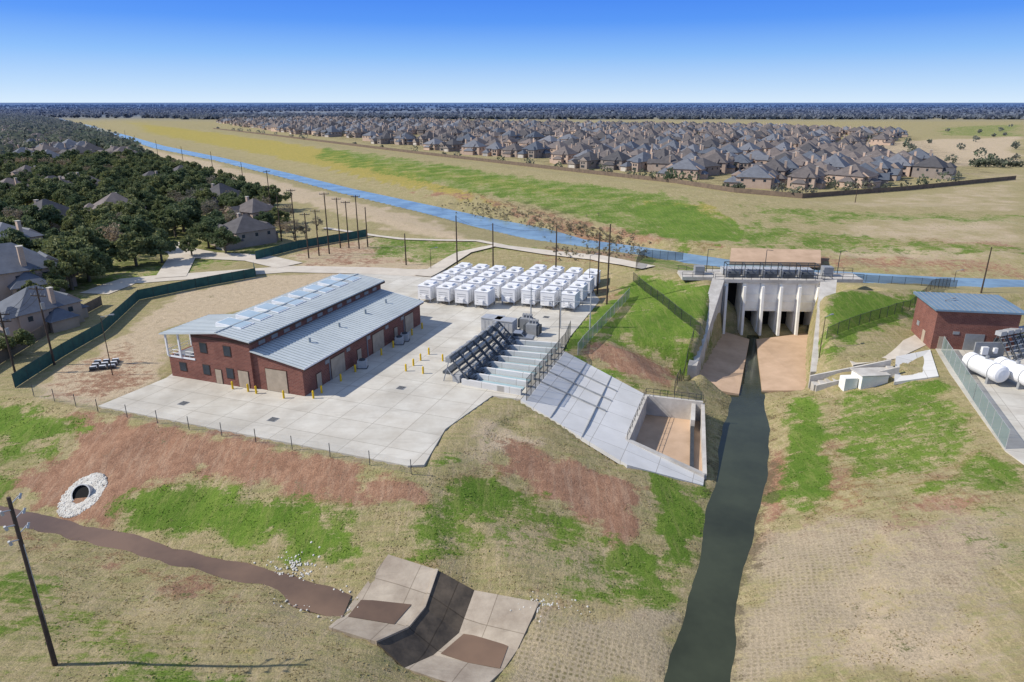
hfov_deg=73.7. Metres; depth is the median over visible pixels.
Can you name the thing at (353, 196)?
utility pole
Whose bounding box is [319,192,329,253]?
utility pole
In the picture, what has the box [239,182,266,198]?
oak tree
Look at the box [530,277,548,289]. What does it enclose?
generator enclosure
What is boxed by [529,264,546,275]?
generator enclosure
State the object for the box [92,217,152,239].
oak tree
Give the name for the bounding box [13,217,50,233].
oak tree
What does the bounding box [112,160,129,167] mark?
oak tree
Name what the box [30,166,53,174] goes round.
oak tree
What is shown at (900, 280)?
black fence
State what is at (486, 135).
suburban house
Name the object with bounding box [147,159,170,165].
oak tree
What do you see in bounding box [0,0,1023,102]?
sky
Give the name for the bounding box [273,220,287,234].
bare tree
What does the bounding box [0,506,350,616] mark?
ditch water
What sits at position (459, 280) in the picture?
generator enclosure
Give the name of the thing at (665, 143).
suburban house
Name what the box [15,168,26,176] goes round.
bare tree
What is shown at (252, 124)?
suburban house
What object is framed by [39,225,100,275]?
oak tree
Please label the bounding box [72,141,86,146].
brick house
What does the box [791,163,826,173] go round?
suburban house
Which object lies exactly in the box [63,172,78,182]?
oak tree
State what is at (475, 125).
suburban house
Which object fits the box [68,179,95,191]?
oak tree
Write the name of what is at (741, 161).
suburban house
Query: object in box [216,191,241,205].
oak tree
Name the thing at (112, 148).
brick house
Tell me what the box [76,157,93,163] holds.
oak tree
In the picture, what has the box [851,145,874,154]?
suburban house
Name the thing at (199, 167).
oak tree
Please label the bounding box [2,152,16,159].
oak tree
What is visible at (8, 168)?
oak tree
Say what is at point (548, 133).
suburban house
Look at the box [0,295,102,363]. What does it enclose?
wood fence
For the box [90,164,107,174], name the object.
oak tree
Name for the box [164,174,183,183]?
oak tree
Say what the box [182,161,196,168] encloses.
oak tree
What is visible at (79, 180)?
oak tree
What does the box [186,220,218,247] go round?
oak tree
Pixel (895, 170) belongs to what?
suburban house
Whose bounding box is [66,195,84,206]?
oak tree
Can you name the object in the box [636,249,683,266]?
black fence
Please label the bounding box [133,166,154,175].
oak tree
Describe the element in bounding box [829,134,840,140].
suburban house
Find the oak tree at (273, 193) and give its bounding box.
[254,185,292,205]
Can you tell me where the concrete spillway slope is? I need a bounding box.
[521,352,703,485]
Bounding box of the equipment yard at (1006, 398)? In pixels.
[935,338,1023,464]
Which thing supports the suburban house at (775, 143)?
on the ground at (802, 581)
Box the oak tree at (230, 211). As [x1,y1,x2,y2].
[222,209,235,221]
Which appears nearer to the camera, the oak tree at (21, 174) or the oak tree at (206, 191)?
the oak tree at (206, 191)
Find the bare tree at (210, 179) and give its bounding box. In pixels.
[206,175,214,184]
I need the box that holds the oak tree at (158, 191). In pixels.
[140,184,161,193]
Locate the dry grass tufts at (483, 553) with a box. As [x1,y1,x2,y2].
[1,343,1022,681]
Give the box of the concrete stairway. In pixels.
[808,359,899,391]
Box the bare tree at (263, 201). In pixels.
[253,196,270,203]
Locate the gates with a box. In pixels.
[727,283,815,324]
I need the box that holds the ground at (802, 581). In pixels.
[0,103,1023,681]
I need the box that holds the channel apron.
[699,332,807,394]
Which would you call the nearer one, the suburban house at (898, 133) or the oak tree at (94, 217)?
the oak tree at (94, 217)
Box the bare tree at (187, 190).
[185,187,203,198]
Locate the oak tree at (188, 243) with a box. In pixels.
[178,234,201,254]
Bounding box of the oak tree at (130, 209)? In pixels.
[120,200,144,216]
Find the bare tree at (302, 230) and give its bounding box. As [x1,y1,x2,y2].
[299,221,311,238]
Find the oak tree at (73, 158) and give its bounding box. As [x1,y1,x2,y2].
[70,154,80,161]
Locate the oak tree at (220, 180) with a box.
[212,177,226,184]
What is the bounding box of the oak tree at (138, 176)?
[128,171,151,181]
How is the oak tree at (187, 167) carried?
on the ground at (802, 581)
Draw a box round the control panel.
[973,342,1005,356]
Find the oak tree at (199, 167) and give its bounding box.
[194,164,214,171]
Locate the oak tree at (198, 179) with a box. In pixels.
[184,174,206,188]
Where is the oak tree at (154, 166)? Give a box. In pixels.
[143,163,160,170]
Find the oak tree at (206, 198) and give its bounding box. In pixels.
[198,195,217,204]
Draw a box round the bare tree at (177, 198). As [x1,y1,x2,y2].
[176,195,192,201]
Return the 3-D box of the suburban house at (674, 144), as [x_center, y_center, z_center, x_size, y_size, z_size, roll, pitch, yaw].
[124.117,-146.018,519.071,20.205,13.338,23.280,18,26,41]
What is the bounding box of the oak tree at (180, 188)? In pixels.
[166,180,196,197]
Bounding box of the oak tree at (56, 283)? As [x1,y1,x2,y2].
[40,273,68,290]
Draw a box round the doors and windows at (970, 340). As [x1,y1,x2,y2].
[917,320,1000,349]
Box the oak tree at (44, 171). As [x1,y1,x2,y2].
[33,167,51,176]
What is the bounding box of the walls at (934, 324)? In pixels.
[911,297,1021,351]
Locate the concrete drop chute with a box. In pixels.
[329,554,538,681]
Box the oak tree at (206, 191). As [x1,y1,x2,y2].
[191,187,217,199]
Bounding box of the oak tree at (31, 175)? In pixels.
[20,173,46,183]
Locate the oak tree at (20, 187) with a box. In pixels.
[8,181,37,205]
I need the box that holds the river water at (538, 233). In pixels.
[59,118,1023,287]
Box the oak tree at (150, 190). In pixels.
[136,185,163,201]
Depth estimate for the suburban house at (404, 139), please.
674.89 m
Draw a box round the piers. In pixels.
[721,283,819,335]
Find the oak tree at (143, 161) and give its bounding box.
[129,159,147,166]
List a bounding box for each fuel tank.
[962,351,1009,383]
[994,356,1023,389]
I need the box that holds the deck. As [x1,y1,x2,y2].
[677,269,862,283]
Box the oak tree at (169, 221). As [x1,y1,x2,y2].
[147,209,194,236]
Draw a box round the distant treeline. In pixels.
[0,104,1023,119]
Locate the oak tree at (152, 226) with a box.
[145,221,155,234]
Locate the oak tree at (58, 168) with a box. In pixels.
[52,164,84,176]
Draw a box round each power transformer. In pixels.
[517,313,535,329]
[523,318,541,337]
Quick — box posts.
[234,130,1016,196]
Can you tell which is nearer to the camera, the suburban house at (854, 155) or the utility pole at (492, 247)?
the utility pole at (492, 247)
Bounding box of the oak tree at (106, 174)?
[99,170,120,180]
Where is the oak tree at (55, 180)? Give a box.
[47,177,68,184]
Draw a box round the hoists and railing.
[678,249,863,280]
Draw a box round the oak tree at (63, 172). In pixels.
[57,170,74,176]
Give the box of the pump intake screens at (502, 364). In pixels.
[443,321,556,394]
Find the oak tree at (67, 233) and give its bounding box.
[63,225,98,237]
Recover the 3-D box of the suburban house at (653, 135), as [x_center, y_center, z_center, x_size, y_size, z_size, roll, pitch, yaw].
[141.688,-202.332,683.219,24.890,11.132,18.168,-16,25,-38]
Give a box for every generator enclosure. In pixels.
[417,280,438,302]
[430,274,450,284]
[436,282,456,304]
[443,268,462,278]
[448,275,468,286]
[454,262,471,271]
[454,283,475,306]
[460,269,478,279]
[467,277,486,288]
[471,264,489,273]
[474,285,495,308]
[478,271,496,282]
[486,278,505,300]
[488,265,505,275]
[495,272,514,283]
[501,282,521,305]
[505,266,523,277]
[511,276,530,288]
[521,270,538,280]
[521,284,540,307]
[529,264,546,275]
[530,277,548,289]
[539,271,557,283]
[540,286,559,309]
[547,265,564,278]
[549,279,567,291]
[558,273,574,287]
[561,288,579,311]
[566,267,582,280]
[569,281,587,303]
[577,274,594,296]
[583,268,600,288]
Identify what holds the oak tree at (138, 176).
on the ground at (802, 581)
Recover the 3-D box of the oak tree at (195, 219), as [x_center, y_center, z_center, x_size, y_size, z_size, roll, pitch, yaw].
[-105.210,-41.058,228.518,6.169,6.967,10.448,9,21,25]
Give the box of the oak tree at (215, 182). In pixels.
[191,180,219,190]
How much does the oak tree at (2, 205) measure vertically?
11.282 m
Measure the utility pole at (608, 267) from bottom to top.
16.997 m
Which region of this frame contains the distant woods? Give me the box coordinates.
[0,113,153,153]
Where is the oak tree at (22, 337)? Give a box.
[0,328,35,357]
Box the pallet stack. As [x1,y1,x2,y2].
[89,358,119,371]
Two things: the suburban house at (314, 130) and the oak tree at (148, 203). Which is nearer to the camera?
the oak tree at (148, 203)
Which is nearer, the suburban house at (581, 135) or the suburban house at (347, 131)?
the suburban house at (581, 135)
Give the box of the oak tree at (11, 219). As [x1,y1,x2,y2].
[0,215,19,224]
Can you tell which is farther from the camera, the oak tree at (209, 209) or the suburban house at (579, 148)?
the suburban house at (579, 148)
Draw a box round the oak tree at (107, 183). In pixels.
[96,178,118,190]
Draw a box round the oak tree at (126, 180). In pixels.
[119,178,128,183]
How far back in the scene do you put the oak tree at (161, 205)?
237.57 m
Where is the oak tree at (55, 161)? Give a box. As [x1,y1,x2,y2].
[49,159,63,164]
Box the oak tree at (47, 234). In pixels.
[42,227,63,238]
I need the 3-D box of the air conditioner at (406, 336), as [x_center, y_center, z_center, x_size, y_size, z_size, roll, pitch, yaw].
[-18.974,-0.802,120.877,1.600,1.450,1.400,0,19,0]
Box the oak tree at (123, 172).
[110,166,127,177]
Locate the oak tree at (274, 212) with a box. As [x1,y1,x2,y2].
[267,207,290,226]
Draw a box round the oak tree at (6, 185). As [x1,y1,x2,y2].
[0,182,13,189]
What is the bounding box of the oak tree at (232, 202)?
[221,194,249,209]
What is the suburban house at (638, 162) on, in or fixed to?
on the ground at (802, 581)
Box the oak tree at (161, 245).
[137,228,178,262]
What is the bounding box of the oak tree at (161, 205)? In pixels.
[148,203,165,213]
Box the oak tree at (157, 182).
[148,175,181,188]
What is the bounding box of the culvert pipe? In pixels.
[71,484,92,500]
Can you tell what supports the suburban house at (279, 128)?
on the ground at (802, 581)
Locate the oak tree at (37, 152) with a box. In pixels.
[31,150,52,160]
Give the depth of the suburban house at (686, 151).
446.89 m
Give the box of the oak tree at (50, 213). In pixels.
[21,204,63,229]
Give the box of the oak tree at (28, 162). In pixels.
[24,160,36,165]
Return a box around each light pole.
[100,314,113,374]
[559,306,570,339]
[819,313,833,357]
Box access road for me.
[81,266,437,293]
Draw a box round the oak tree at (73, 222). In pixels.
[59,214,87,235]
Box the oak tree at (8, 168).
[1,163,17,171]
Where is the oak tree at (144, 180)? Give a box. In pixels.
[132,178,149,185]
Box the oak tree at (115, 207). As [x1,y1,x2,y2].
[97,197,144,213]
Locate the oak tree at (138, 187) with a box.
[131,182,145,191]
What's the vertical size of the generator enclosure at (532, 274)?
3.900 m
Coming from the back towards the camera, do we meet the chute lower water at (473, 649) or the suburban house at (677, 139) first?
the suburban house at (677, 139)
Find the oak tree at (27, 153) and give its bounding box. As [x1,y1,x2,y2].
[20,150,31,156]
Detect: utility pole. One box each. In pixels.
[0,312,15,371]
[0,493,57,666]
[29,286,55,364]
[263,170,270,202]
[276,196,281,240]
[286,189,296,240]
[299,213,309,257]
[310,210,319,255]
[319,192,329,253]
[332,198,340,247]
[341,201,349,247]
[351,195,359,248]
[365,208,367,246]
[404,233,406,264]
[455,216,457,264]
[492,223,493,266]
[555,226,556,266]
[596,232,600,293]
[606,224,610,304]
[980,247,991,292]
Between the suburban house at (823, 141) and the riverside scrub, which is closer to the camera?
the riverside scrub
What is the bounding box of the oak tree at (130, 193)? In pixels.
[117,187,141,201]
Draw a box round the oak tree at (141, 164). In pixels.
[132,162,151,171]
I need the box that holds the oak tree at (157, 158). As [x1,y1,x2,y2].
[149,156,161,160]
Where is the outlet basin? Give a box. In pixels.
[625,388,706,480]
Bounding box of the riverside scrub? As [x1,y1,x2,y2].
[442,197,650,259]
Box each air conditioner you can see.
[357,358,368,368]
[394,335,404,344]
[400,332,409,341]
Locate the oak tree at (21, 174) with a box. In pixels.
[8,172,28,181]
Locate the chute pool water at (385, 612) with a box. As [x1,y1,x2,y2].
[348,600,410,623]
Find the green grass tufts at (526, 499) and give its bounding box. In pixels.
[0,343,1008,681]
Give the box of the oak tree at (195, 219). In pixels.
[190,209,211,222]
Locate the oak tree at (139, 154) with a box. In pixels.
[130,152,142,158]
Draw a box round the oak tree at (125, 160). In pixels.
[105,156,129,166]
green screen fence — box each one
[11,263,255,387]
[255,229,365,258]
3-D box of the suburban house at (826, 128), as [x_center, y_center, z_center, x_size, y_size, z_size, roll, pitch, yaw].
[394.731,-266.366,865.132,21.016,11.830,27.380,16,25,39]
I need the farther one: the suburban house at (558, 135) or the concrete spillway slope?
the suburban house at (558, 135)
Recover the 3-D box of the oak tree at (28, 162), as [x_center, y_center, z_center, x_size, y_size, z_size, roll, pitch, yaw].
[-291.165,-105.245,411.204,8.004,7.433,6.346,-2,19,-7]
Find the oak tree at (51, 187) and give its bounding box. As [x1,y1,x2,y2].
[44,181,76,204]
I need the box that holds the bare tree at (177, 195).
[167,190,182,201]
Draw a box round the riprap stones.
[56,472,107,517]
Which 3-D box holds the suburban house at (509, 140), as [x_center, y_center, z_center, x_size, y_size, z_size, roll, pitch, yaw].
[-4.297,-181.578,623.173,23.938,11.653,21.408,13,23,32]
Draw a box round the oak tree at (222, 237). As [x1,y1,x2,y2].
[205,226,240,253]
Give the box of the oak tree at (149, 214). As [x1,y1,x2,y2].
[131,208,157,223]
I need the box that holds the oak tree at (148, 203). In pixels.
[141,198,153,209]
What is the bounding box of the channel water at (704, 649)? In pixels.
[664,335,769,681]
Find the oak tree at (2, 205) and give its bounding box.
[0,200,28,224]
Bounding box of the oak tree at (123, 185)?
[118,182,131,191]
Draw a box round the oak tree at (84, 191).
[77,187,92,199]
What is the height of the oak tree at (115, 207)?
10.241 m
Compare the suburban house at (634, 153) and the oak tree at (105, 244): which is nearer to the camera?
the oak tree at (105, 244)
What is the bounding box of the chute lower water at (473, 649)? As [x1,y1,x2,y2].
[441,634,507,667]
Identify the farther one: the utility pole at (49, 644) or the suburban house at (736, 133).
the suburban house at (736, 133)
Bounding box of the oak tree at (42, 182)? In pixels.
[29,177,50,188]
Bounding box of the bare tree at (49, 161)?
[37,157,53,163]
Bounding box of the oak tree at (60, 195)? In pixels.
[51,188,73,203]
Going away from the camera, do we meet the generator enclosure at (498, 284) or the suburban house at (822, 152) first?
the generator enclosure at (498, 284)
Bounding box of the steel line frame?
[530,282,591,328]
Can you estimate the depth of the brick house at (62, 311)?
125.39 m
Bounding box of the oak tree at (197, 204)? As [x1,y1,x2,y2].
[171,198,202,209]
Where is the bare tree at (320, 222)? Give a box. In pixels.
[310,216,322,229]
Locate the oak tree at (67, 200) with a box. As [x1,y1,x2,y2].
[64,193,86,205]
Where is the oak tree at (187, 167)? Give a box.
[183,165,194,175]
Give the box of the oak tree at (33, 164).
[30,163,45,166]
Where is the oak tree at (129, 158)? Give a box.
[126,154,139,162]
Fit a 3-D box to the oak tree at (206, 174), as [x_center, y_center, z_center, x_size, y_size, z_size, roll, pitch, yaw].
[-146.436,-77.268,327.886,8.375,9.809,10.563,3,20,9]
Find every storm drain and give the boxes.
[178,401,189,405]
[266,417,278,421]
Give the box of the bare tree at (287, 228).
[284,219,301,239]
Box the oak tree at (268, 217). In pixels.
[253,211,276,225]
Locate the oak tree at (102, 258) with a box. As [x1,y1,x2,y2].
[55,245,113,281]
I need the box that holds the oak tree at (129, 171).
[127,168,135,177]
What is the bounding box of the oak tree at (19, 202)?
[4,195,22,206]
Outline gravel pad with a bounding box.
[850,335,925,366]
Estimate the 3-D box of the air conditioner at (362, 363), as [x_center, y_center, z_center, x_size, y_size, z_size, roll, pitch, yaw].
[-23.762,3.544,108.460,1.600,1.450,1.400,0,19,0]
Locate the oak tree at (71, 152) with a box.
[65,149,79,156]
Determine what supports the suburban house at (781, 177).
on the ground at (802, 581)
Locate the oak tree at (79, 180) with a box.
[72,175,96,188]
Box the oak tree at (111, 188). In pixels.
[109,186,125,193]
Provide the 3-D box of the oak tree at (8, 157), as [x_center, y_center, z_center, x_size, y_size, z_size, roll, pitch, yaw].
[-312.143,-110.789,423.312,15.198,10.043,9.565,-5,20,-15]
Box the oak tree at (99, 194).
[85,187,113,203]
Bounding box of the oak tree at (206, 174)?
[198,170,213,180]
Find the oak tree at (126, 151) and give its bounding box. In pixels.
[121,148,132,155]
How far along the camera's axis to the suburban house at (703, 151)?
488.70 m
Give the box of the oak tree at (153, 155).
[148,153,162,160]
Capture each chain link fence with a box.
[31,384,411,473]
[526,321,570,400]
[577,288,629,354]
[674,330,693,390]
[941,336,1010,448]
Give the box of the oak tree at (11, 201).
[0,197,17,214]
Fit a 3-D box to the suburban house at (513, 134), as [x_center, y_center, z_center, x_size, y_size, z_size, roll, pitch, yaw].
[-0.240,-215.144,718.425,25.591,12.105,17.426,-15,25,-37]
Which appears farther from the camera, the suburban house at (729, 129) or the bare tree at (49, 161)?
the suburban house at (729, 129)
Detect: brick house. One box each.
[0,178,28,189]
[0,220,42,244]
[0,242,77,300]
[0,285,88,336]
[10,165,34,174]
[12,199,68,232]
[13,147,33,153]
[26,138,38,144]
[27,144,60,153]
[31,149,59,157]
[45,175,71,182]
[53,142,72,149]
[59,145,95,154]
[63,140,75,145]
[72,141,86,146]
[82,142,104,151]
[84,176,100,195]
[84,192,146,214]
[98,145,118,151]
[110,146,136,152]
[143,171,157,175]
[173,165,183,170]
[196,183,241,211]
[210,213,278,250]
[225,196,277,221]
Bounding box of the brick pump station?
[159,273,423,395]
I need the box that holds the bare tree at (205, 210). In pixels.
[201,199,220,215]
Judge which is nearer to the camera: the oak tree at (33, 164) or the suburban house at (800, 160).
the oak tree at (33, 164)
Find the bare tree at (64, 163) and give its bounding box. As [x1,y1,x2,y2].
[57,158,70,164]
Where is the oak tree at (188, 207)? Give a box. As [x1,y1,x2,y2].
[158,197,200,232]
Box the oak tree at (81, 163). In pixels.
[78,161,89,169]
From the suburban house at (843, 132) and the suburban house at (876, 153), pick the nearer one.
the suburban house at (876, 153)
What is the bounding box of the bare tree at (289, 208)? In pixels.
[279,204,294,215]
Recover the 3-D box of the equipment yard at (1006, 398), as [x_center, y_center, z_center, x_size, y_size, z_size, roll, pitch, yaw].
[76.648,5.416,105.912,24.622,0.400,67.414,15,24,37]
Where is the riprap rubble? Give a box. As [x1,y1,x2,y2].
[253,541,589,621]
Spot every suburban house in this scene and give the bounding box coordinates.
[223,118,230,123]
[230,117,239,123]
[237,120,245,125]
[248,120,259,127]
[261,122,270,129]
[271,123,281,131]
[276,124,287,131]
[281,124,297,131]
[289,126,304,133]
[302,126,315,134]
[311,127,320,134]
[315,127,325,135]
[321,127,341,136]
[337,126,347,135]
[343,126,355,135]
[346,128,366,137]
[362,130,382,140]
[370,133,394,143]
[372,127,391,132]
[379,130,393,135]
[388,125,398,131]
[393,130,405,135]
[394,126,412,133]
[394,133,415,144]
[409,125,417,134]
[412,132,437,145]
[416,126,429,134]
[423,138,442,149]
[426,126,438,131]
[433,130,443,135]
[433,134,455,141]
[434,128,449,132]
[439,138,463,151]
[448,128,463,135]
[453,132,466,138]
[456,133,475,143]
[460,139,487,154]
[467,129,483,133]
[467,137,487,144]
[470,123,479,128]
[471,132,482,136]
[477,126,490,132]
[479,133,490,138]
[481,142,505,155]
[483,136,497,141]
[485,138,505,145]
[489,131,501,137]
[492,127,506,133]
[498,135,520,145]
[500,143,523,156]
[502,125,512,128]
[502,130,521,139]
[514,124,525,128]
[516,141,550,157]
[518,130,529,138]
[519,136,537,141]
[519,138,538,146]
[525,131,545,139]
[534,139,551,144]
[538,135,561,142]
[542,130,554,135]
[547,141,574,152]
[550,145,578,163]
[553,128,570,133]
[553,132,566,137]
[557,133,581,140]
[563,138,580,144]
[567,126,580,133]
[567,151,602,168]
[568,149,596,161]
[571,143,591,152]
[572,129,590,135]
[576,132,589,139]
[577,139,602,147]
[578,123,589,127]
[581,136,600,141]
[591,144,612,152]
[592,127,603,132]
[594,131,606,139]
[598,148,613,156]
[599,134,614,140]
[600,150,631,169]
[601,138,619,143]
[607,141,619,147]
[613,143,633,149]
[613,145,633,153]
[614,130,628,134]
[615,133,628,139]
[617,136,637,142]
[620,152,657,171]
[624,141,639,148]
[625,131,638,136]
[626,149,648,156]
[633,133,647,139]
[634,144,654,150]
[635,137,658,143]
[637,131,650,135]
[637,138,657,145]
[639,148,655,153]
[646,129,658,133]
[647,133,658,137]
[647,154,682,171]
[650,143,661,149]
[653,145,679,152]
[654,126,664,131]
[654,149,680,158]
[656,158,708,179]
[657,140,671,145]
[658,136,678,143]
[659,140,687,150]
[664,134,680,141]
[669,132,682,138]
[675,128,691,134]
[675,147,701,156]
[679,135,694,141]
[680,126,696,133]
[680,144,704,152]
[681,140,697,145]
[681,152,699,159]
[686,129,695,135]
[690,137,704,144]
[693,134,704,138]
[694,156,721,175]
[696,124,708,128]
[697,145,725,154]
[698,128,712,134]
[698,139,721,148]
[699,149,725,157]
[701,131,713,135]
[703,135,726,144]
[705,152,735,173]
[714,129,726,136]
[717,142,740,147]
[719,144,743,154]
[720,134,735,142]
[723,165,779,188]
[724,128,736,133]
[727,133,740,140]
[729,130,742,136]
[734,139,747,145]
[734,153,754,170]
[737,130,748,135]
[737,134,756,140]
[739,142,761,154]
[741,162,787,184]
[743,132,763,138]
[744,136,759,143]
[745,149,771,163]
[754,140,774,151]
[757,130,767,137]
[761,133,785,142]
[765,147,785,155]
[765,159,790,176]
[766,140,780,145]
[766,152,795,161]
[770,150,802,157]
[772,156,798,171]
[775,142,794,150]
[776,126,789,130]
[782,130,793,135]
[783,132,809,140]
[786,137,803,147]
[786,166,826,189]
[789,127,806,133]
[789,149,804,153]
[791,154,817,167]
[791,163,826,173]
[797,151,821,157]
[798,127,812,132]
[798,143,819,152]
[800,140,816,146]
[805,161,839,170]
[806,138,822,145]
[807,131,821,137]
[807,153,826,160]
[809,137,831,143]
[813,129,828,134]
[813,133,836,142]
[813,149,833,156]
[816,142,831,149]
[816,154,849,168]
[818,126,829,130]
[820,136,834,142]
[824,164,881,187]
[825,145,844,153]
[826,152,852,159]
[829,128,842,136]
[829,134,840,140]
[830,142,846,146]
[834,148,850,154]
[835,126,845,134]
[837,138,852,144]
[838,144,857,150]
[842,157,859,164]
[843,135,859,144]
[845,132,864,139]
[845,152,865,159]
[846,127,855,134]
[849,127,864,134]
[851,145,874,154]
[853,141,868,147]
[853,156,875,163]
[855,127,874,134]
[857,129,875,140]
[859,160,889,185]
[866,149,893,157]
[867,162,884,172]
[868,144,891,151]
[869,133,895,140]
[869,134,895,144]
[869,154,888,159]
[870,156,903,180]
[875,127,885,132]
[881,129,897,140]
[887,154,913,176]
[889,150,916,157]
[890,128,901,137]
[896,127,907,136]
[900,153,922,164]
[909,148,932,159]
[910,155,956,179]
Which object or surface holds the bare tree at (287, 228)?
on the ground at (802, 581)
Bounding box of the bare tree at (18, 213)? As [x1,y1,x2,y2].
[2,207,27,223]
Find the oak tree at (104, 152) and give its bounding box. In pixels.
[91,150,110,156]
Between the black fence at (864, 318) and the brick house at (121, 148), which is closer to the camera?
the black fence at (864, 318)
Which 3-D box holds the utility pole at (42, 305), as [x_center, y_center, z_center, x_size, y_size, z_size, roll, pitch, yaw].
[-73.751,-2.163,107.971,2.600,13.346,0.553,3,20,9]
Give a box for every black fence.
[633,272,700,333]
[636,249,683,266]
[826,278,950,338]
[855,274,957,287]
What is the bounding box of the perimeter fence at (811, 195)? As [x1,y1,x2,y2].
[213,128,1015,197]
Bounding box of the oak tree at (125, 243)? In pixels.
[114,230,152,265]
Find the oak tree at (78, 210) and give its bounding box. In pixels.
[65,202,92,221]
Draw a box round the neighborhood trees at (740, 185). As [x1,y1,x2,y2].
[216,122,962,192]
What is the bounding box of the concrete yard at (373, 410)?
[98,269,599,467]
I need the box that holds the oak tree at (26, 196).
[10,186,51,203]
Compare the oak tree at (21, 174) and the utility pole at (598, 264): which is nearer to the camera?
the utility pole at (598, 264)
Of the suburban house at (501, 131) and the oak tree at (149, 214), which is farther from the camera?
the suburban house at (501, 131)
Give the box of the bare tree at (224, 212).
[220,206,231,213]
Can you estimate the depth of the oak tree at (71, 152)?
446.19 m
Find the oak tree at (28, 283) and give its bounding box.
[17,280,43,291]
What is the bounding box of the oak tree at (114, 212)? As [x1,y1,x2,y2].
[90,206,117,218]
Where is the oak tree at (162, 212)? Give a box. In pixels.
[155,209,164,220]
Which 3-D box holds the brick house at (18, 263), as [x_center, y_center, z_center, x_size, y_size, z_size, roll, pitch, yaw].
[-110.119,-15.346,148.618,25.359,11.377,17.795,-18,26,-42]
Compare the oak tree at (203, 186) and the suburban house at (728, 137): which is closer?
the oak tree at (203, 186)
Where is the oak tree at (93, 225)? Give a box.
[88,218,117,232]
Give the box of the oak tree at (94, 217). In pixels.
[83,207,126,226]
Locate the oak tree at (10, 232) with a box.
[0,227,30,248]
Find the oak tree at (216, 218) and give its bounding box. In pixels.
[198,209,226,225]
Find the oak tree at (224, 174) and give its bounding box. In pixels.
[212,169,235,180]
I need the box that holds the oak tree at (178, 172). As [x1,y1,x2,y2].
[152,169,186,179]
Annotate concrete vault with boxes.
[838,367,890,390]
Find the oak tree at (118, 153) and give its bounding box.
[112,151,124,155]
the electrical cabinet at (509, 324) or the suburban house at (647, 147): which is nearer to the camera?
the electrical cabinet at (509, 324)
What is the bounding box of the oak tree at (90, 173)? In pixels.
[79,171,100,178]
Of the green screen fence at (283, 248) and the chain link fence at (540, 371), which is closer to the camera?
the chain link fence at (540, 371)
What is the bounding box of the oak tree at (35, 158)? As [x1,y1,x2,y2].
[32,155,48,163]
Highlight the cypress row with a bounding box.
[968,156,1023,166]
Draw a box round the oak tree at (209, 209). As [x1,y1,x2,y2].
[198,200,217,212]
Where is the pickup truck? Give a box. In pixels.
[501,330,534,340]
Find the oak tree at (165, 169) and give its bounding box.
[160,165,173,174]
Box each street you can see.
[155,242,196,277]
[166,248,302,267]
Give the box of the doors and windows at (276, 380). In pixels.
[179,287,413,393]
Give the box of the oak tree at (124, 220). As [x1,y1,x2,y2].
[98,212,149,227]
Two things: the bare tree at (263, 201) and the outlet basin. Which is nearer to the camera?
the outlet basin
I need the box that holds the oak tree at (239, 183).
[225,174,246,189]
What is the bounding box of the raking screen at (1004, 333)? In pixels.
[993,325,1023,360]
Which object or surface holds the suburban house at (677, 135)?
on the ground at (802, 581)
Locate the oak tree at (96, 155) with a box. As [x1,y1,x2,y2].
[89,153,103,160]
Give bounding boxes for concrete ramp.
[894,350,938,384]
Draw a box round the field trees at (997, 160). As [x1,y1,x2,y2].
[802,124,1020,166]
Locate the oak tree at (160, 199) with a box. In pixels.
[152,194,174,209]
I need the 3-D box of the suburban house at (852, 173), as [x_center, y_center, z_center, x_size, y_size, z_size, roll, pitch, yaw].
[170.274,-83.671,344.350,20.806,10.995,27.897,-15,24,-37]
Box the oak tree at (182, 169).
[171,168,190,175]
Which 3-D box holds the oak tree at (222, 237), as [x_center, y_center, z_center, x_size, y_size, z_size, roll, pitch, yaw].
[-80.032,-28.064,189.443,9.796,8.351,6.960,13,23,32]
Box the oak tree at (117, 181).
[104,176,121,189]
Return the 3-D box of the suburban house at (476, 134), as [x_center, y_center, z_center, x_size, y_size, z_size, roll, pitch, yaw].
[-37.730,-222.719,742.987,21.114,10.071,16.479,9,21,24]
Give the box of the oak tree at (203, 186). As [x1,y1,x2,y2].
[194,183,210,193]
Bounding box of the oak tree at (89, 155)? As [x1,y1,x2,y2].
[76,151,105,157]
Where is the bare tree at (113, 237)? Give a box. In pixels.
[95,222,123,241]
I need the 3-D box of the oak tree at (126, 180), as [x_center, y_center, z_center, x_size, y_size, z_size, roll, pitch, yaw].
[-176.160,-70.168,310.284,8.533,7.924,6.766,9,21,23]
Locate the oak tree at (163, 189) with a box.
[159,186,170,195]
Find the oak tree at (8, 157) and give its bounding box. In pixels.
[0,154,20,163]
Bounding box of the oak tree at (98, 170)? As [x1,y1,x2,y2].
[75,167,101,174]
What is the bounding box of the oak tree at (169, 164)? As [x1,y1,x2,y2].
[152,160,184,170]
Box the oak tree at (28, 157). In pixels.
[18,154,30,159]
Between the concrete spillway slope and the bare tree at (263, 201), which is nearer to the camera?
the concrete spillway slope
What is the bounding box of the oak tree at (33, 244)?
[6,234,65,251]
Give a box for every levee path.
[324,227,503,244]
[415,244,654,276]
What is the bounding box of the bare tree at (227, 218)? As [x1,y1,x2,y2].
[224,210,241,221]
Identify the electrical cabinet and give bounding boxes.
[481,314,504,330]
[493,316,516,334]
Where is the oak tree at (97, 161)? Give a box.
[89,158,111,167]
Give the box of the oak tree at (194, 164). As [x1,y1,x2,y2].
[176,159,198,167]
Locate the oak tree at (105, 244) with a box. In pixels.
[89,236,117,257]
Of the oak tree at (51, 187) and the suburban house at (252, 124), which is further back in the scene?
the suburban house at (252, 124)
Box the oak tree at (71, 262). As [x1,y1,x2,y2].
[30,249,105,289]

